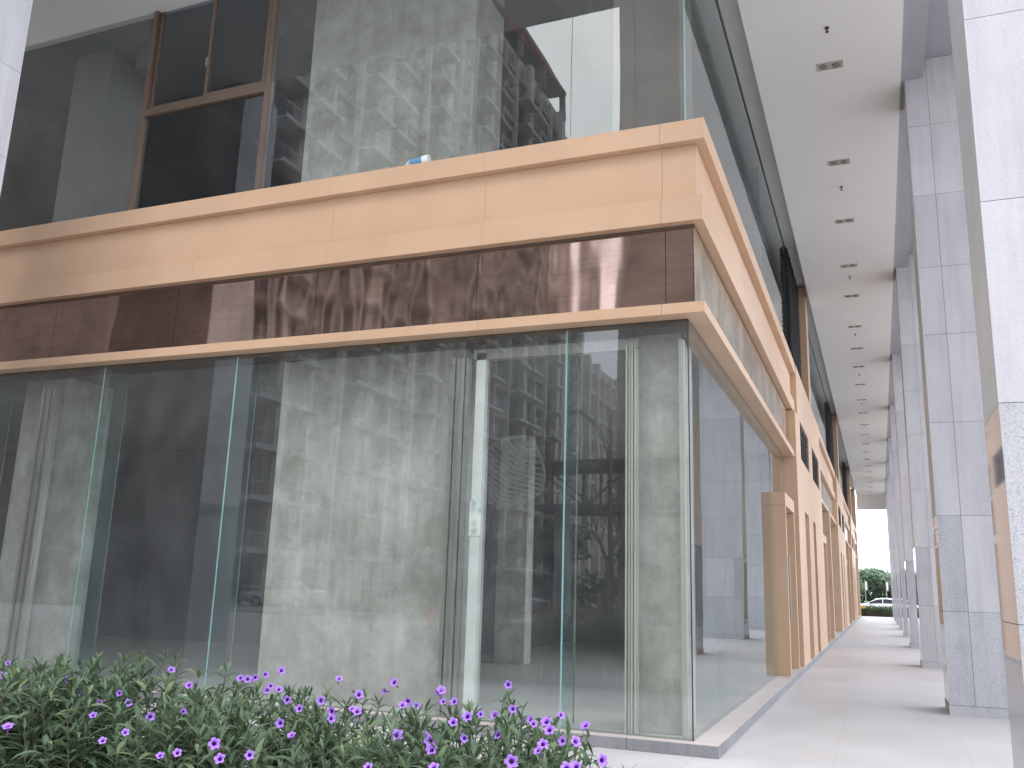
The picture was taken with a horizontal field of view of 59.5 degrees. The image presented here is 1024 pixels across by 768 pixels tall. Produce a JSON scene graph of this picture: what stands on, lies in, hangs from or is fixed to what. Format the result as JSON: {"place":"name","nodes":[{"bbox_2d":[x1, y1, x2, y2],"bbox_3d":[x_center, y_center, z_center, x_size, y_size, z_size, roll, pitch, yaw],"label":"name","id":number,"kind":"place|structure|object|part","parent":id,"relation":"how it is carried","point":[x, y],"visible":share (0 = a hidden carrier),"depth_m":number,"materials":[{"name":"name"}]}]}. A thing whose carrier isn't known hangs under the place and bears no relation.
{"place":"outdoors","nodes":[
{"label":"outdoors","id":0,"kind":"place"},
{"bbox_2d":[0,0,1023,767],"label":"commercial building","id":1,"kind":"structure","parent":0,"point":[302,364],"depth_m":12.46,"materials":[{"name":"grey stone"}]},
{"bbox_2d":[128,0,281,209],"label":"window frame","id":2,"kind":"structure","parent":1,"relation":"in","point":[264,88],"depth_m":12.82,"materials":[{"name":"brown metal"}]},
{"bbox_2d":[406,155,430,164],"bbox_3d":[-1.154,-2.720,10.994,0.305,0.160,0.152,-2,-13,15],"label":"plastic bottle","id":3,"kind":"object","parent":1,"relation":"on","point":[424,158],"visible":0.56,"depth_m":10.93,"materials":[{"name":"blue plastic"}]},
{"bbox_2d":[469,499,481,535],"bbox_3d":[-0.408,1.476,9.910,0.140,0.400,0.004,-3,-14,22],"label":"paper notice","id":4,"kind":"object","parent":1,"relation":"attached to","point":[475,518],"visible":1,"depth_m":9.91,"materials":[{"name":"white paper"}]},
{"bbox_2d":[687,356,691,695],"bbox_3d":[1.159,1.389,9.191,1.321,4.170,0.012,-3,-14,22],"label":"window pane","id":5,"kind":"structure","parent":1,"relation":"in","point":[687,356],"depth_m":8.93,"materials":[{"name":"clear glass"}]},
{"bbox_2d":[685,0,726,178],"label":"window pane","id":6,"kind":"structure","parent":1,"relation":"in","point":[704,47],"depth_m":11.58,"materials":[{"name":"clear glass"}]},
{"bbox_2d":[689,321,726,740],"bbox_3d":[2.162,1.573,9.869,0.012,4.170,2.031,-3,-14,22],"label":"window pane","id":7,"kind":"structure","parent":1,"relation":"in","point":[707,538],"depth_m":9.73,"materials":[{"name":"clear glass"}]},
{"bbox_2d":[720,365,750,714],"bbox_3d":[2.921,2.012,11.715,0.012,4.170,2.044,-3,-14,22],"label":"window pane","id":8,"kind":"structure","parent":1,"relation":"in","point":[732,430],"depth_m":11.60,"materials":[{"name":"clear glass"}]},
{"bbox_2d":[723,23,753,251],"bbox_3d":[3.632,-3.428,14.294,0.012,3.375,2.994,-3,-14,22],"label":"window pane","id":9,"kind":"structure","parent":1,"relation":"in","point":[737,120],"depth_m":14.19,"materials":[{"name":"clear glass"}]},
{"bbox_2d":[743,399,766,696],"bbox_3d":[3.655,2.436,13.499,0.012,4.170,1.894,-3,-14,22],"label":"window pane","id":10,"kind":"structure","parent":1,"relation":"in","point":[757,650],"depth_m":13.41,"materials":[{"name":"clear glass"}]},
{"bbox_2d":[750,121,772,303],"bbox_3d":[4.747,-2.784,17.003,0.012,3.375,2.994,-3,-14,22],"label":"window pane","id":11,"kind":"structure","parent":1,"relation":"in","point":[760,189],"depth_m":16.93,"materials":[{"name":"clear glass"}]},
{"bbox_2d":[759,422,778,683],"bbox_3d":[4.351,2.839,15.193,0.012,4.170,1.844,-3,-14,22],"label":"window pane","id":12,"kind":"structure","parent":1,"relation":"in","point":[769,576],"depth_m":15.12,"materials":[{"name":"clear glass"}]},
{"bbox_2d":[771,439,782,491],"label":"window pane","id":13,"kind":"structure","parent":1,"relation":"in","point":[776,454],"depth_m":17.12,"materials":[{"name":"clear glass"}]},
{"bbox_2d":[769,191,785,338],"bbox_3d":[5.843,-2.151,19.668,0.012,3.375,2.894,-3,-14,22],"label":"window pane","id":14,"kind":"structure","parent":1,"relation":"in","point":[778,297],"depth_m":19.62,"materials":[{"name":"clear glass"}]},
{"bbox_2d":[781,454,784,491],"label":"window pane","id":15,"kind":"structure","parent":1,"relation":"in","point":[782,458],"depth_m":18.33,"materials":[{"name":"clear glass"}]},
{"bbox_2d":[808,333,811,408],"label":"window pane","id":16,"kind":"structure","parent":1,"relation":"in","point":[808,333],"depth_m":28.73,"materials":[{"name":"clear glass"}]},
{"bbox_2d":[809,337,819,430],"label":"window pane","id":17,"kind":"structure","parent":1,"relation":"in","point":[813,365],"depth_m":30.69,"materials":[{"name":"clear glass"}]},
{"bbox_2d":[817,366,826,449],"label":"window pane","id":18,"kind":"structure","parent":1,"relation":"in","point":[820,386],"depth_m":34.76,"materials":[{"name":"clear glass"}]},
{"bbox_2d":[824,392,829,457],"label":"window pane","id":19,"kind":"structure","parent":1,"relation":"in","point":[826,414],"depth_m":37.80,"materials":[{"name":"clear glass"}]},
{"bbox_2d":[816,60,842,71],"bbox_3d":[4.794,-4.798,13.521,0.380,0.019,0.190,-3,-14,22],"label":"ceiling light","id":20,"kind":"object","parent":1,"relation":"attached to","point":[829,65],"visible":1,"depth_m":13.51,"materials":[{"name":"grey metal"}]},
{"bbox_2d":[831,528,835,630],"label":"window pane","id":21,"kind":"structure","parent":1,"relation":"in","point":[831,528],"depth_m":35.89,"materials":[{"name":"clear glass"}]},
{"bbox_2d":[828,158,849,165],"bbox_3d":[6.031,-4.083,16.529,0.380,0.019,0.190,-3,-14,22],"label":"ceiling light","id":22,"kind":"object","parent":1,"relation":"attached to","point":[838,162],"visible":1,"depth_m":16.52,"materials":[{"name":"grey metal"}]},
{"bbox_2d":[838,443,841,489],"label":"window pane","id":23,"kind":"structure","parent":1,"relation":"in","point":[838,443],"depth_m":49.70,"materials":[{"name":"clear glass"}]},
{"bbox_2d":[840,450,844,498],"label":"window pane","id":24,"kind":"structure","parent":1,"relation":"in","point":[841,459],"depth_m":53.10,"materials":[{"name":"clear glass"}]},
{"bbox_2d":[835,218,853,223],"bbox_3d":[7.090,-3.471,19.103,0.380,0.019,0.190,-3,-14,22],"label":"ceiling light","id":25,"kind":"object","parent":1,"relation":"attached to","point":[844,221],"visible":1,"depth_m":19.09,"materials":[{"name":"grey metal"}]},
{"bbox_2d":[840,264,856,267],"bbox_3d":[8.153,-2.857,21.687,0.380,0.019,0.190,-3,-14,22],"label":"ceiling light","id":26,"kind":"object","parent":1,"relation":"attached to","point":[848,265],"visible":1,"depth_m":21.67,"materials":[{"name":"grey metal"}]},
{"bbox_2d":[844,294,858,297],"bbox_3d":[9.052,-2.337,23.872,0.380,0.019,0.190,-3,-14,22],"label":"ceiling light","id":27,"kind":"object","parent":1,"relation":"attached to","point":[850,296],"visible":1,"depth_m":23.85,"materials":[{"name":"grey metal"}]},
{"bbox_2d":[93,616,1013,767],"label":"plaza paving","id":28,"kind":"structure","parent":0,"point":[865,692],"depth_m":10.67,"materials":[{"name":"grey concrete"}]},
{"bbox_2d":[0,649,634,767],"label":"flowering hedge","id":29,"kind":"object","parent":28,"relation":"on","point":[54,718],"visible":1,"depth_m":4.06,"materials":[{"name":"green plant"}]},
{"bbox_2d":[850,488,889,594],"label":"sky","id":30,"kind":"structure","parent":0,"point":[872,529],"materials":[{"name":"white"}]},
{"bbox_2d":[861,598,891,607],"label":"parked car","id":31,"kind":"object","parent":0,"point":[882,602],"visible":0.12,"depth_m":76.24,"materials":[{"name":"white paint"}]},
{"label":"side window","id":32,"kind":"part","parent":31,"relation":"part of","materials":[{"name":"black glass"}]},
{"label":"side window","id":33,"kind":"part","parent":31,"relation":"part of","materials":[{"name":"black glass"}]},
{"label":"ground","id":34,"kind":"structure","parent":0,"visible":0},
{"bbox_2d":[860,580,867,593],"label":"leafy tree","id":35,"kind":"object","parent":34,"relation":"on","point":[862,588],"visible":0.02,"depth_m":94.81,"materials":[{"name":"green plant"}]},
{"bbox_2d":[859,567,890,598],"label":"leafy tree","id":36,"kind":"object","parent":34,"relation":"on","point":[875,579],"visible":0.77,"depth_m":97.23,"materials":[{"name":"green plant"}]},
{"bbox_2d":[860,572,891,603],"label":"shrubbery","id":37,"kind":"object","parent":34,"relation":"on","point":[871,597],"visible":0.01,"depth_m":101.17,"materials":[{"name":"green plant"}]},
{"bbox_2d":[861,605,892,616],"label":"clipped hedge","id":38,"kind":"object","parent":34,"relation":"on","point":[879,611],"visible":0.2,"depth_m":70.10,"materials":[{"name":"green plant"}]},
{"bbox_2d":[871,568,888,574],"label":"leafy tree","id":39,"kind":"object","parent":34,"relation":"on","point":[882,571],"visible":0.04,"depth_m":108.92,"materials":[{"name":"green plant"}]},
{"bbox_2d":[887,574,890,592],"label":"leafy tree","id":40,"kind":"object","parent":34,"relation":"on","point":[889,584],"visible":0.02,"depth_m":95.51,"materials":[{"name":"green plant"}]}
]}

